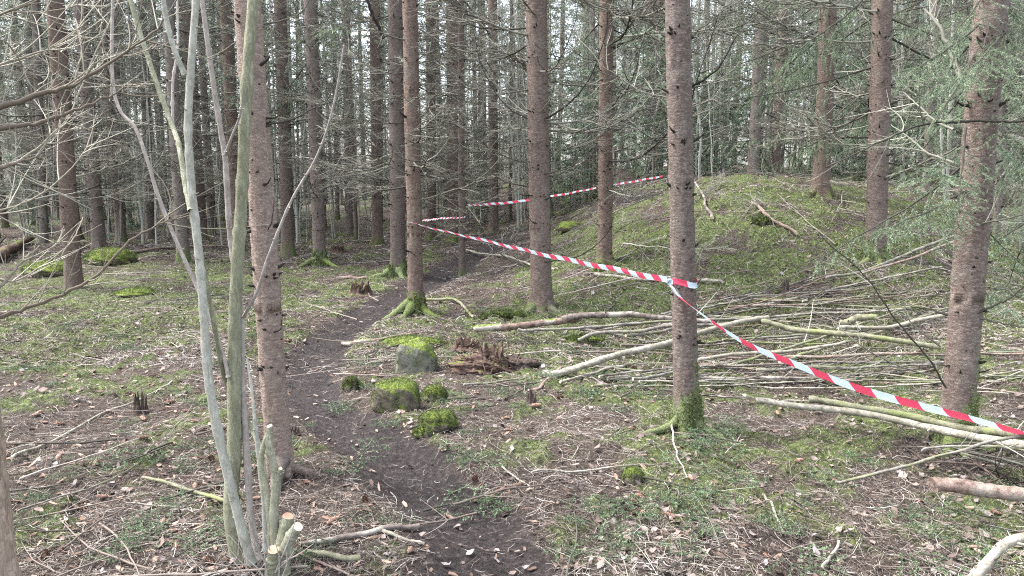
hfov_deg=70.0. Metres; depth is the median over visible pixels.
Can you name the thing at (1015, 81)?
spruce tree
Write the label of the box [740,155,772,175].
fallen branch
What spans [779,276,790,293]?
rotten stump
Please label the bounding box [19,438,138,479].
fallen stick
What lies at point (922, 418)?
fallen pole
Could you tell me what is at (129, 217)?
spruce tree
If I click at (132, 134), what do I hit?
sapling
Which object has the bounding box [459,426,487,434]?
spruce sprig
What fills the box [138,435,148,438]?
spruce cone
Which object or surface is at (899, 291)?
fallen stick
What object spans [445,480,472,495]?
fallen stick
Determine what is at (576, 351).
fallen stick
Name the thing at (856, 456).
spruce sprig
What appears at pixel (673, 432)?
fallen stick
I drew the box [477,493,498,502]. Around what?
spruce sprig
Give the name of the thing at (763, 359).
fallen pole
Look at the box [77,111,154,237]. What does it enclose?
young spruce
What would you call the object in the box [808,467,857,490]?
spruce sprig
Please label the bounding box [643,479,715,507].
spruce sprig
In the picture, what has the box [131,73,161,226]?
sapling
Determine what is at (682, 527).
spruce sprig
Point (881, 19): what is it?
spruce tree
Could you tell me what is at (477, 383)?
fallen stick
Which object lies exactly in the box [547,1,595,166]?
spruce tree
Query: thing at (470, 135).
sapling
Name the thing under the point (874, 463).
spruce sprig
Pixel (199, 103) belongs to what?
spruce tree
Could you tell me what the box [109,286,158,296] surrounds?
mossy hummock
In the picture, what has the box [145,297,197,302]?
fallen stick
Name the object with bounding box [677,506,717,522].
spruce sprig
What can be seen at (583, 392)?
spruce sprig
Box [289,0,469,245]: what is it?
spruce tree
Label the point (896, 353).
fallen pole
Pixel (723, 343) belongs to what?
fallen pole
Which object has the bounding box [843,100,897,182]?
young spruce
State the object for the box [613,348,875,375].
fallen pole
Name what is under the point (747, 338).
fallen pole
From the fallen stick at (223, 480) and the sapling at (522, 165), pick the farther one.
the sapling at (522, 165)
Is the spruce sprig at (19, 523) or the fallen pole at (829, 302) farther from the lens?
the fallen pole at (829, 302)
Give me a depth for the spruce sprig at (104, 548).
3.11 m
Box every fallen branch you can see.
[466,249,557,269]
[499,223,526,245]
[525,202,589,215]
[551,227,586,255]
[582,209,668,230]
[623,226,746,270]
[694,171,737,200]
[695,169,736,196]
[697,187,791,204]
[716,168,838,176]
[736,190,766,216]
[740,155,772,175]
[751,201,798,234]
[777,168,866,195]
[835,421,1023,483]
[921,415,1023,453]
[952,201,1023,220]
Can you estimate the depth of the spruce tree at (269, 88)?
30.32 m
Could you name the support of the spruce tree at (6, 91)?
on the ground
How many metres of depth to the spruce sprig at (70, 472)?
3.84 m
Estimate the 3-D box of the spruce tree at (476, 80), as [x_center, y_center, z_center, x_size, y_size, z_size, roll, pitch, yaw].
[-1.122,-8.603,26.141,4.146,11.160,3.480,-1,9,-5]
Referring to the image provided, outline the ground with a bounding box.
[0,164,1023,575]
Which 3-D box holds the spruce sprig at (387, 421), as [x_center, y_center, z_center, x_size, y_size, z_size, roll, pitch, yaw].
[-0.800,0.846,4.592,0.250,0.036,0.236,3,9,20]
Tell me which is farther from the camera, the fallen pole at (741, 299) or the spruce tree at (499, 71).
the spruce tree at (499, 71)
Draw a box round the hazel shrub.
[110,0,344,575]
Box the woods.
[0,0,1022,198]
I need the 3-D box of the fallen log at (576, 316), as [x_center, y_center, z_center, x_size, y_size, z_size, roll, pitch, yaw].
[1.146,0.287,6.836,1.382,0.137,0.094,2,9,11]
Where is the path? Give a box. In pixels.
[286,193,648,575]
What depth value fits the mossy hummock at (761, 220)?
9.42 m
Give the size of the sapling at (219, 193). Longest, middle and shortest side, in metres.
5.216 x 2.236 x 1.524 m
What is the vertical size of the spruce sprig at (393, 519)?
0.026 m
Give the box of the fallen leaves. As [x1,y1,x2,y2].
[0,168,1023,575]
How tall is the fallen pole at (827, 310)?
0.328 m
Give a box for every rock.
[368,376,422,412]
[393,337,438,374]
[411,423,432,438]
[417,408,458,431]
[421,384,448,402]
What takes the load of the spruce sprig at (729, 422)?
on the ground
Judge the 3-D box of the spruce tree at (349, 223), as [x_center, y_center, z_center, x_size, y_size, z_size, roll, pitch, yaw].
[-3.890,-4.903,18.235,3.411,7.677,3.715,-2,9,-14]
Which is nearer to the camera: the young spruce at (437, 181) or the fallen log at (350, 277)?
the fallen log at (350, 277)
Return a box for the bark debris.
[0,240,1023,575]
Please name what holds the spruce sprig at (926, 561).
on the ground
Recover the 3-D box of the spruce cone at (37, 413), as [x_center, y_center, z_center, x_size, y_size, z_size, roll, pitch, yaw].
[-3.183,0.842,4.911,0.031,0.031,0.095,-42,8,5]
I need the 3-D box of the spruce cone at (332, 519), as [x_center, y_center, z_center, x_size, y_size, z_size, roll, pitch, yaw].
[-0.829,1.076,3.384,0.030,0.030,0.083,-34,-12,35]
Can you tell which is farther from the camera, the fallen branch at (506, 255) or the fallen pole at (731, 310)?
the fallen branch at (506, 255)
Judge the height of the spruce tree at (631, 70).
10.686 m
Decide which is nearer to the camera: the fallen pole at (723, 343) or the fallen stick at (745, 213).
the fallen pole at (723, 343)
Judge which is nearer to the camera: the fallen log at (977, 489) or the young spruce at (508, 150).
the fallen log at (977, 489)
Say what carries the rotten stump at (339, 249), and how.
on the ground
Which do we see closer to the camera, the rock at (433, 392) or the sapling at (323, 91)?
the rock at (433, 392)
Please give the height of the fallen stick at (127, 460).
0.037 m
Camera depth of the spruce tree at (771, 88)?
19.52 m
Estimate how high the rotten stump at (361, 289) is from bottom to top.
0.218 m
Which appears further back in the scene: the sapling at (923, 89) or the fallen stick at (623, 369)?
the sapling at (923, 89)
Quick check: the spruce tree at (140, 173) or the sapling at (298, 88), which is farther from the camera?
the spruce tree at (140, 173)
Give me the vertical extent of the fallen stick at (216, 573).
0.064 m
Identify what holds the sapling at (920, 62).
on the ground
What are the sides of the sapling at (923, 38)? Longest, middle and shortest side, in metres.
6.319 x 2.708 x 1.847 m
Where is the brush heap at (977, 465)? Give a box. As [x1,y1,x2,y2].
[878,410,1023,485]
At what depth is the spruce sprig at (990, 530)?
3.21 m
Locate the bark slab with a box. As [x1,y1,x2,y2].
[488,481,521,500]
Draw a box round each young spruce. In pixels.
[0,139,59,236]
[75,135,112,217]
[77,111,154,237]
[112,172,142,219]
[203,117,248,218]
[294,169,311,230]
[363,152,389,206]
[420,123,445,222]
[422,97,486,216]
[458,139,508,226]
[498,112,516,181]
[512,84,560,166]
[515,124,561,211]
[528,83,598,208]
[549,46,638,204]
[550,136,568,191]
[552,137,593,211]
[561,111,614,202]
[596,12,706,181]
[613,106,631,165]
[613,107,644,159]
[615,27,710,181]
[648,57,727,176]
[693,66,747,176]
[693,87,729,173]
[694,77,747,176]
[728,83,768,172]
[766,3,868,179]
[831,62,869,181]
[841,28,944,184]
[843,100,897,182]
[889,45,959,176]
[889,58,944,169]
[935,99,962,174]
[1007,108,1023,167]
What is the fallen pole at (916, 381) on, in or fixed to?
on the ground
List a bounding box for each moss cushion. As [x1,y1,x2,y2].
[341,375,360,391]
[620,465,645,485]
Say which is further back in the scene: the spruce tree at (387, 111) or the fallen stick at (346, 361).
the spruce tree at (387, 111)
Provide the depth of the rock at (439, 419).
4.47 m
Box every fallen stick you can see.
[0,298,36,303]
[6,432,116,450]
[6,439,29,447]
[10,380,172,459]
[10,474,115,495]
[12,487,191,521]
[14,515,68,531]
[16,406,196,512]
[16,545,307,575]
[17,488,192,565]
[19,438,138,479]
[21,542,81,575]
[40,331,142,341]
[45,525,216,575]
[56,404,152,415]
[60,519,175,575]
[62,497,146,548]
[64,445,166,482]
[83,522,171,574]
[98,277,149,285]
[109,551,127,574]
[116,432,173,437]
[125,494,183,509]
[141,476,222,501]
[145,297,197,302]
[148,306,180,316]
[161,323,198,334]
[164,297,251,300]
[164,458,313,499]
[173,289,251,299]
[180,305,227,318]
[195,411,295,435]
[206,464,256,508]
[208,484,350,534]
[242,490,334,508]
[286,360,393,376]
[288,352,390,371]
[289,268,346,274]
[294,548,348,575]
[300,296,357,319]
[300,523,419,546]
[306,358,367,369]
[307,550,360,562]
[312,337,385,344]
[327,344,398,362]
[333,366,392,375]
[341,346,453,360]
[348,321,394,351]
[370,501,476,534]
[382,529,424,544]
[407,407,481,429]
[426,297,473,316]
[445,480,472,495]
[452,476,569,505]
[463,378,524,385]
[466,304,527,308]
[471,377,538,390]
[478,430,536,467]
[485,249,571,272]
[501,465,529,485]
[504,348,560,355]
[528,366,563,390]
[531,439,683,484]
[534,493,578,507]
[545,511,618,575]
[553,253,630,282]
[553,277,637,296]
[554,196,652,239]
[556,346,597,362]
[557,246,638,295]
[559,362,631,382]
[563,367,725,386]
[566,268,644,274]
[572,279,638,294]
[578,518,668,547]
[595,353,710,375]
[597,424,622,438]
[608,375,665,379]
[614,387,714,402]
[620,531,691,575]
[633,549,675,575]
[638,186,726,221]
[638,499,738,575]
[642,476,761,496]
[648,424,715,477]
[694,204,784,215]
[695,377,767,437]
[696,258,754,278]
[698,171,763,174]
[755,171,810,176]
[762,493,784,531]
[770,196,809,220]
[775,188,835,244]
[781,516,856,552]
[783,546,850,575]
[784,532,886,552]
[790,294,992,322]
[794,176,938,198]
[796,193,857,221]
[798,244,831,264]
[801,285,875,309]
[801,463,871,473]
[804,231,829,269]
[804,256,906,281]
[821,540,839,569]
[831,358,1023,394]
[833,568,852,575]
[835,211,948,231]
[843,424,896,431]
[845,392,990,404]
[854,352,896,378]
[874,271,927,305]
[878,542,1011,574]
[896,228,938,239]
[911,317,1023,341]
[916,386,1008,393]
[935,332,1023,350]
[940,515,980,539]
[977,370,1023,388]
[992,561,1023,569]
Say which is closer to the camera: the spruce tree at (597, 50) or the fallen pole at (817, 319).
the fallen pole at (817, 319)
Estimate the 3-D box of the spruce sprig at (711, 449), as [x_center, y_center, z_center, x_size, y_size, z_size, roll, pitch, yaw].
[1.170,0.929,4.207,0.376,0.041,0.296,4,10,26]
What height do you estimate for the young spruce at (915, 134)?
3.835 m
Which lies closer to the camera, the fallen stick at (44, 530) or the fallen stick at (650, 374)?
the fallen stick at (44, 530)
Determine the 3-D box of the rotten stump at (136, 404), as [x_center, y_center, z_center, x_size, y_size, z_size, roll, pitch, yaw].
[-2.564,0.792,5.035,0.130,0.191,0.133,7,11,38]
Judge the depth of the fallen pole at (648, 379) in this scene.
5.56 m
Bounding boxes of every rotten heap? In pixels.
[446,353,511,374]
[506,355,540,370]
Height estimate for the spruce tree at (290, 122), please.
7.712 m
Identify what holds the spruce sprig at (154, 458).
on the ground
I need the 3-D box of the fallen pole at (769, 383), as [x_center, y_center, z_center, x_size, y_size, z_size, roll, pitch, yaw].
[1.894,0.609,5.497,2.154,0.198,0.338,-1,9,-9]
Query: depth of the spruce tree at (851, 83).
31.17 m
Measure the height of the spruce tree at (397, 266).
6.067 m
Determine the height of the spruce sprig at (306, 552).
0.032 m
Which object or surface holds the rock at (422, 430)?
on the ground
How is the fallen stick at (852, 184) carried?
on the ground
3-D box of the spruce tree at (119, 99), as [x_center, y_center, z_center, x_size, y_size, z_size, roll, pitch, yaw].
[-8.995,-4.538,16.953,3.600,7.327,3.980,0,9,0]
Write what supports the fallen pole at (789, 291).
on the ground
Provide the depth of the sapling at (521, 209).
17.82 m
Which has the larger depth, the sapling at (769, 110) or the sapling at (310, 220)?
the sapling at (310, 220)
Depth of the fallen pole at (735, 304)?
7.65 m
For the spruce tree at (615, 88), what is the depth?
36.63 m
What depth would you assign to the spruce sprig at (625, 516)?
3.44 m
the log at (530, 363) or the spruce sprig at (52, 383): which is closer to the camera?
the spruce sprig at (52, 383)
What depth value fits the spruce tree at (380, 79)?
13.59 m
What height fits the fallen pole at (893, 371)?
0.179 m
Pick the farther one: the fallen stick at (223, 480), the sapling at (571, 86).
the sapling at (571, 86)
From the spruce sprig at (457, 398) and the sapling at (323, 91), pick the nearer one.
the spruce sprig at (457, 398)
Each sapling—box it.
[0,15,34,237]
[1,1,43,222]
[3,66,50,218]
[21,3,93,237]
[22,43,104,235]
[71,0,182,243]
[74,17,126,231]
[91,34,110,239]
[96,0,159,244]
[121,41,155,220]
[122,5,157,223]
[124,0,184,244]
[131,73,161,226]
[133,39,169,236]
[150,102,172,203]
[158,6,223,236]
[193,40,236,247]
[209,2,324,241]
[238,1,321,161]
[263,0,330,242]
[265,0,305,226]
[266,54,297,196]
[267,0,329,188]
[269,0,366,191]
[269,57,305,236]
[271,3,328,147]
[273,2,360,238]
[290,64,331,240]
[295,4,339,238]
[296,18,338,224]
[327,77,359,207]
[333,53,369,240]
[344,40,388,238]
[351,11,388,230]
[355,4,389,176]
[366,44,389,178]
[418,20,458,229]
[418,21,425,212]
[437,59,446,210]
[464,1,506,217]
[464,3,498,221]
[464,38,485,214]
[476,0,557,178]
[483,0,549,227]
[483,4,564,223]
[487,0,552,221]
[498,0,515,199]
[498,7,515,188]
[501,6,526,174]
[547,19,584,167]
[549,46,566,172]
[554,0,620,201]
[558,31,577,144]
[613,1,652,181]
[614,0,746,179]
[634,0,712,186]
[654,1,717,177]
[691,0,723,137]
[695,0,741,176]
[695,0,753,174]
[695,1,742,169]
[711,3,743,173]
[712,0,744,168]
[713,0,753,128]
[740,4,813,138]
[748,9,799,171]
[752,6,805,141]
[766,12,811,175]
[770,59,795,168]
[788,0,845,176]
[790,0,866,180]
[835,3,893,179]
[845,0,951,182]
[864,1,942,183]
[891,0,942,104]
[891,0,971,203]
[893,0,962,181]
[903,0,942,177]
[952,0,1023,253]
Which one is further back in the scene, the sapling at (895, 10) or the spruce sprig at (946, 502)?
the sapling at (895, 10)
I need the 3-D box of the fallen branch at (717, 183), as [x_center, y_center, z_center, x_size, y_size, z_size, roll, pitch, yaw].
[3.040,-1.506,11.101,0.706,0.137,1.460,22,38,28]
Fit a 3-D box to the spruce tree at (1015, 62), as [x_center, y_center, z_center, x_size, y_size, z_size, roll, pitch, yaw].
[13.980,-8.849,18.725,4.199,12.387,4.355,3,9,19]
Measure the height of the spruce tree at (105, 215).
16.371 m
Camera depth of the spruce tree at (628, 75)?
24.63 m
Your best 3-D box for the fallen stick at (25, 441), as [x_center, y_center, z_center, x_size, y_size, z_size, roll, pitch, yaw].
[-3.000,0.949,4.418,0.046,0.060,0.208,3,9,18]
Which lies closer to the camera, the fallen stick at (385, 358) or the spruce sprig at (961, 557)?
the spruce sprig at (961, 557)
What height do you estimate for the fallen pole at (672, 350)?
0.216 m
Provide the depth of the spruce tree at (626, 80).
40.69 m
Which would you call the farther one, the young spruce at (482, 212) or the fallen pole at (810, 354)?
the young spruce at (482, 212)
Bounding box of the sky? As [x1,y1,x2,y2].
[1,0,1016,184]
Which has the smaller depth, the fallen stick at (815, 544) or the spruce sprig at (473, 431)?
the fallen stick at (815, 544)
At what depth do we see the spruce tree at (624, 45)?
16.94 m
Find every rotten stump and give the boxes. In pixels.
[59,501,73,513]
[132,390,150,415]
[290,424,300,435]
[328,244,345,253]
[344,280,371,297]
[442,334,486,351]
[461,332,527,375]
[524,389,537,404]
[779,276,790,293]
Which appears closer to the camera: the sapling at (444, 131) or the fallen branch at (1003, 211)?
the fallen branch at (1003, 211)
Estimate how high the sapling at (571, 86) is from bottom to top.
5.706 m
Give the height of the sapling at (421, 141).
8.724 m
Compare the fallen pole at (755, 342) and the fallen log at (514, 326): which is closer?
the fallen pole at (755, 342)
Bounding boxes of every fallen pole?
[518,317,750,331]
[573,337,861,360]
[578,323,722,341]
[580,292,781,330]
[580,350,761,360]
[582,346,889,386]
[584,322,726,352]
[591,284,772,331]
[591,365,748,392]
[594,272,723,283]
[598,355,760,377]
[604,335,755,346]
[607,361,723,379]
[612,361,767,366]
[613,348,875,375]
[613,360,774,393]
[617,357,870,365]
[619,360,884,383]
[620,334,822,345]
[625,297,847,336]
[632,344,805,380]
[637,364,839,390]
[638,383,875,401]
[639,363,806,382]
[653,290,845,320]
[660,298,911,324]
[662,356,943,371]
[663,268,827,315]
[666,366,938,400]
[670,347,857,376]
[672,346,860,366]
[694,181,713,218]
[696,290,804,312]
[697,267,935,302]
[697,299,941,329]
[698,288,921,302]
[698,341,845,361]
[698,347,895,358]
[699,331,940,386]
[700,255,911,305]
[701,250,840,297]
[702,286,935,336]
[704,291,862,317]
[704,351,1023,358]
[707,315,867,337]
[712,277,895,317]
[714,347,942,373]
[722,307,935,340]
[724,260,859,309]
[728,280,1008,306]
[728,300,919,364]
[728,365,1023,388]
[734,340,945,351]
[745,326,936,391]
[750,266,947,296]
[750,275,857,340]
[750,309,947,339]
[752,304,944,311]
[756,282,944,301]
[756,344,941,371]
[756,397,1023,448]
[758,298,1023,313]
[758,315,921,336]
[761,250,941,304]
[761,319,940,349]
[763,285,938,297]
[768,359,1023,380]
[778,307,948,362]
[788,361,1023,378]
[792,296,1020,336]
[796,302,943,339]
[802,275,999,301]
[809,395,1023,438]
[825,235,953,278]
[837,312,946,329]
[840,366,1020,382]
[861,240,953,274]
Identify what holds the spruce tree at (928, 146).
on the ground
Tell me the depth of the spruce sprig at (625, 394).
5.37 m
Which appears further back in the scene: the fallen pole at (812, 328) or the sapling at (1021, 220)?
the sapling at (1021, 220)
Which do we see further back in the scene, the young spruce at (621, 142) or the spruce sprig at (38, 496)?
the young spruce at (621, 142)
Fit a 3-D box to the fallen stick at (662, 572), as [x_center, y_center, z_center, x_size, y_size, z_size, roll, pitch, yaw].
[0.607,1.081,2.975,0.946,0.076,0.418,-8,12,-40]
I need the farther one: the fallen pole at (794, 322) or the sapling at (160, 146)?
the sapling at (160, 146)
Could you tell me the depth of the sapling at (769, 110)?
18.59 m
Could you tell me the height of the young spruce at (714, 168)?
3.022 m
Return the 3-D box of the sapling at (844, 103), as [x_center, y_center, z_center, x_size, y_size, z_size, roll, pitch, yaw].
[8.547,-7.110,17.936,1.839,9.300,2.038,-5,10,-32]
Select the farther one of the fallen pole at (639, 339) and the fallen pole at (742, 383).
the fallen pole at (639, 339)
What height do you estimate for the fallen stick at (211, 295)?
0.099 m
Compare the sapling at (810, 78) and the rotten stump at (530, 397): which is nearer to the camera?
the rotten stump at (530, 397)
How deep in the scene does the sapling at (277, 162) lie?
22.78 m
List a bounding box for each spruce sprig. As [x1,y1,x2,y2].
[0,362,59,371]
[11,488,56,503]
[13,509,61,529]
[27,490,50,500]
[40,380,59,385]
[46,466,89,480]
[51,325,76,330]
[58,318,85,325]
[81,538,139,566]
[84,441,172,473]
[91,331,136,338]
[103,508,168,537]
[113,345,151,350]
[113,417,142,424]
[113,429,132,433]
[114,524,165,545]
[115,519,175,558]
[123,507,179,526]
[132,450,174,462]
[149,486,203,512]
[157,387,190,396]
[166,450,213,473]
[169,436,226,450]
[173,525,224,557]
[178,395,225,404]
[200,514,224,531]
[206,525,261,542]
[262,550,315,572]
[294,531,333,557]
[316,455,367,475]
[323,398,361,414]
[340,505,378,523]
[351,436,390,461]
[356,358,386,365]
[369,348,396,358]
[371,417,403,427]
[377,510,419,524]
[423,391,476,402]
[423,484,499,521]
[439,437,463,450]
[442,450,479,463]
[453,399,495,409]
[456,451,511,470]
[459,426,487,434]
[464,448,484,454]
[470,498,518,517]
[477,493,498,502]
[483,387,505,397]
[498,374,544,398]
[505,402,533,409]
[533,369,562,378]
[539,539,586,561]
[557,385,607,397]
[557,513,588,524]
[558,493,623,513]
[561,342,594,354]
[567,390,595,395]
[569,530,636,563]
[575,388,599,394]
[585,494,627,517]
[587,516,649,546]
[593,371,625,379]
[595,494,663,521]
[608,403,632,411]
[611,376,661,398]
[624,501,665,519]
[627,454,646,462]
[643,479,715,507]
[652,494,685,504]
[652,534,710,560]
[659,450,706,471]
[667,429,744,447]
[675,516,719,536]
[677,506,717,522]
[679,439,704,448]
[682,427,742,443]
[685,440,751,464]
[686,479,720,493]
[691,487,742,508]
[691,525,725,538]
[695,461,770,488]
[707,414,748,435]
[713,422,741,433]
[749,505,806,537]
[752,263,772,272]
[762,555,826,575]
[774,515,811,536]
[782,488,818,505]
[787,543,849,575]
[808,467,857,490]
[838,449,875,462]
[860,458,889,468]
[871,500,928,521]
[875,383,914,393]
[890,546,987,575]
[893,355,929,363]
[903,519,944,538]
[905,502,933,511]
[918,514,963,543]
[922,496,998,518]
[937,528,1013,558]
[952,541,1009,566]
[974,476,1014,485]
[975,526,1006,538]
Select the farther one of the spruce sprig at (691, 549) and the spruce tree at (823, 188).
the spruce tree at (823, 188)
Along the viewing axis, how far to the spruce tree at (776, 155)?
15.18 m
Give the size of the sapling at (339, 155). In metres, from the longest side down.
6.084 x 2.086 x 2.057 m
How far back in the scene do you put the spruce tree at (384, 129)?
42.59 m
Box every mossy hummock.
[19,259,63,276]
[82,246,137,265]
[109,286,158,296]
[377,334,446,347]
[477,308,529,320]
[555,220,580,231]
[564,333,606,345]
[750,215,774,225]
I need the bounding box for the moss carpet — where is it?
[0,165,1023,575]
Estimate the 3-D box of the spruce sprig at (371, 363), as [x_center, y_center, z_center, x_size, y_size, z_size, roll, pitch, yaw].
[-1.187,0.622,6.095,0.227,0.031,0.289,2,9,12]
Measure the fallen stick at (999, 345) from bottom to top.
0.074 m
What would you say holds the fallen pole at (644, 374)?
on the ground
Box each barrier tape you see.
[407,221,666,281]
[422,217,464,220]
[467,175,662,205]
[667,279,1023,433]
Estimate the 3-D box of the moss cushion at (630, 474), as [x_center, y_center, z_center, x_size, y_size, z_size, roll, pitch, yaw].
[0.628,0.967,3.793,0.139,0.109,0.116,0,9,0]
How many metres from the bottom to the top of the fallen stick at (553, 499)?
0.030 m
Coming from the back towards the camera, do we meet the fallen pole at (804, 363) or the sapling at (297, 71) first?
the sapling at (297, 71)
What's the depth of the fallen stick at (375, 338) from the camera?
6.97 m
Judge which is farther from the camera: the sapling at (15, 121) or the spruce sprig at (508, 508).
the sapling at (15, 121)
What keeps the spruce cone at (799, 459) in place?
on the ground
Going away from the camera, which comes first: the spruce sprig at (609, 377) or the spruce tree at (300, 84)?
the spruce sprig at (609, 377)
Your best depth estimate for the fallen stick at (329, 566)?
2.98 m
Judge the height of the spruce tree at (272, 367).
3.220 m
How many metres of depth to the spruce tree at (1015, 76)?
15.67 m
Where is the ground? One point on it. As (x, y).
(760, 242)
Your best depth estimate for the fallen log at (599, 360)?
5.76 m
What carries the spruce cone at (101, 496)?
on the ground
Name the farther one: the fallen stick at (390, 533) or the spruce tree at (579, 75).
the spruce tree at (579, 75)
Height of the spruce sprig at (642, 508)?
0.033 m
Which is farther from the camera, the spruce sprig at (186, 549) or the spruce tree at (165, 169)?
the spruce tree at (165, 169)
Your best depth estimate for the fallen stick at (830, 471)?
3.98 m
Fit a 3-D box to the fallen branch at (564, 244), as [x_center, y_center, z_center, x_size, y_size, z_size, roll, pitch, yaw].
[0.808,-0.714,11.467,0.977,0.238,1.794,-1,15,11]
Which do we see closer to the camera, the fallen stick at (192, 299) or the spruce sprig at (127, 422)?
the spruce sprig at (127, 422)
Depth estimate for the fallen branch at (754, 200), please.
9.91 m
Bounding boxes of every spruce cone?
[33,410,43,415]
[40,549,50,558]
[96,494,107,498]
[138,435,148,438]
[163,399,175,403]
[203,556,214,564]
[208,454,213,460]
[326,516,339,524]
[362,495,367,502]
[407,546,412,553]
[472,473,477,482]
[530,403,540,407]
[630,497,639,504]
[631,508,641,514]
[635,493,646,498]
[659,511,676,517]
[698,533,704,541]
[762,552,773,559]
[794,458,803,462]
[990,509,1001,514]
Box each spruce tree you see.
[0,0,30,206]
[0,0,80,230]
[0,0,85,233]
[0,0,133,239]
[0,0,133,245]
[0,0,197,249]
[0,0,212,288]
[0,0,267,575]
[0,3,78,224]
[0,4,47,227]
[0,6,22,206]
[0,6,50,238]
[0,9,23,194]
[0,21,25,196]
[0,22,27,185]
[3,0,84,210]
[3,3,58,216]
[4,1,79,220]
[5,3,74,198]
[13,0,185,242]
[17,0,293,263]
[29,0,204,233]
[41,1,159,222]
[44,0,84,190]
[44,1,135,218]
[48,0,221,240]
[49,0,169,226]
[53,0,140,232]
[110,0,201,224]
[115,0,239,240]
[121,5,166,196]
[122,2,164,214]
[123,0,320,250]
[127,0,200,186]
[132,0,277,234]
[141,2,213,216]
[149,1,238,226]
[153,3,170,204]
[163,0,374,257]
[165,0,236,220]
[184,0,328,212]
[197,8,239,168]
[198,0,389,267]
[208,0,344,238]
[231,0,352,497]
[261,0,305,194]
[263,0,387,227]
[264,0,328,204]
[264,0,556,318]
[266,1,339,203]
[272,0,526,278]
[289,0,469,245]
[291,2,389,236]
[292,0,388,240]
[292,35,326,203]
[297,0,365,219]
[301,0,425,208]
[302,0,357,208]
[303,5,342,203]
[319,1,369,200]
[320,0,359,204]
[324,0,369,203]
[336,13,370,205]
[337,0,457,249]
[352,0,442,187]
[357,23,388,164]
[361,0,553,242]
[364,3,425,150]
[367,0,518,240]
[368,57,388,199]
[380,0,523,233]
[383,7,425,213]
[384,0,729,313]
[388,0,445,201]
[388,0,549,276]
[418,4,486,215]
[420,0,571,233]
[442,0,509,198]
[443,0,527,209]
[460,0,824,271]
[464,0,516,219]
[471,0,554,219]
[483,0,624,217]
[486,0,514,160]
[486,0,570,165]
[498,0,573,186]
[515,1,571,159]
[526,0,645,181]
[547,0,636,190]
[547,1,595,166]
[547,5,565,160]
[548,0,629,158]
[548,0,640,197]
[563,2,596,167]
[567,1,631,165]
[572,0,743,184]
[575,0,742,439]
[585,0,749,180]
[591,1,699,179]
[596,2,640,165]
[597,0,664,169]
[613,0,644,165]
[613,0,652,150]
[616,4,640,166]
[648,0,902,175]
[653,0,772,176]
[692,0,867,176]
[693,0,748,165]
[693,0,963,200]
[695,0,843,174]
[696,0,1023,268]
[697,2,749,163]
[710,1,750,148]
[712,4,750,164]
[716,0,814,171]
[729,1,775,159]
[733,2,812,175]
[736,2,815,168]
[740,0,803,166]
[762,2,866,173]
[765,8,811,164]
[793,0,857,149]
[796,0,928,182]
[796,2,858,145]
[799,0,1023,458]
[803,0,867,163]
[809,0,1023,194]
[814,0,941,175]
[834,0,1014,178]
[840,2,924,148]
[863,2,938,142]
[888,0,1023,255]
[891,0,955,176]
[893,0,961,160]
[894,0,1023,181]
[895,0,960,153]
[911,0,1023,157]
[921,1,1023,150]
[959,2,1023,159]
[1005,1,1023,181]
[1009,9,1023,155]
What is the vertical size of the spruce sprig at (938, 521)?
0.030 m
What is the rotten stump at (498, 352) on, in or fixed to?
on the ground
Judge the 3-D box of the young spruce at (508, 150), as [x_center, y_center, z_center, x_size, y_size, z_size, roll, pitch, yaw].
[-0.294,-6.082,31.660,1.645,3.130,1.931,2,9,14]
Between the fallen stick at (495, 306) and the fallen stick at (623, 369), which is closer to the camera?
the fallen stick at (623, 369)
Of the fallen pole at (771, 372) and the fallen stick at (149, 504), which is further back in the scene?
the fallen pole at (771, 372)
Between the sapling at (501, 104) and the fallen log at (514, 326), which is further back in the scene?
the sapling at (501, 104)
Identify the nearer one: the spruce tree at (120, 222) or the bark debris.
the bark debris
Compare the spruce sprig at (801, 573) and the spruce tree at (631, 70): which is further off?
the spruce tree at (631, 70)
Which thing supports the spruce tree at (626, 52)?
on the ground
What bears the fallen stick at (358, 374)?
on the ground
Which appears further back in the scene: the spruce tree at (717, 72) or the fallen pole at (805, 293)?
the spruce tree at (717, 72)
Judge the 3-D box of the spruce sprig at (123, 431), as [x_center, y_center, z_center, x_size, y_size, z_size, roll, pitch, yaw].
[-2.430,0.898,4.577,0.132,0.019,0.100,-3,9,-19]
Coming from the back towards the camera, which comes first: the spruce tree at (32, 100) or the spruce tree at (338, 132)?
the spruce tree at (338, 132)
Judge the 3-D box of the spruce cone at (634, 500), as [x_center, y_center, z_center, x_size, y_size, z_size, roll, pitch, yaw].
[0.588,1.025,3.523,0.030,0.030,0.074,-20,17,-24]
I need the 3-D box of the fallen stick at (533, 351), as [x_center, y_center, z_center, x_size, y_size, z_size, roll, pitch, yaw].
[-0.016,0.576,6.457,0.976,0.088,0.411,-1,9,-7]
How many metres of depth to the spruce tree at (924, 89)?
19.53 m
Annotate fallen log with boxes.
[0,236,34,260]
[132,237,223,253]
[339,275,366,279]
[341,331,422,346]
[473,318,580,332]
[540,315,769,377]
[561,311,710,323]
[839,314,876,325]
[897,107,958,132]
[928,477,1023,501]
[945,124,1023,144]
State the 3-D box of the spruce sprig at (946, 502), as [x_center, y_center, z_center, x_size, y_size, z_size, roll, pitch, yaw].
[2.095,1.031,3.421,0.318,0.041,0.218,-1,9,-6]
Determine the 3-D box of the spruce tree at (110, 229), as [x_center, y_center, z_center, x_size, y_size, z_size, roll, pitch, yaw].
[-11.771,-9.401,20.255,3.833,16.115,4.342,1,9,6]
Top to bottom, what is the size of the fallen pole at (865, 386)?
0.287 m
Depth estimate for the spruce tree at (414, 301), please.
8.28 m

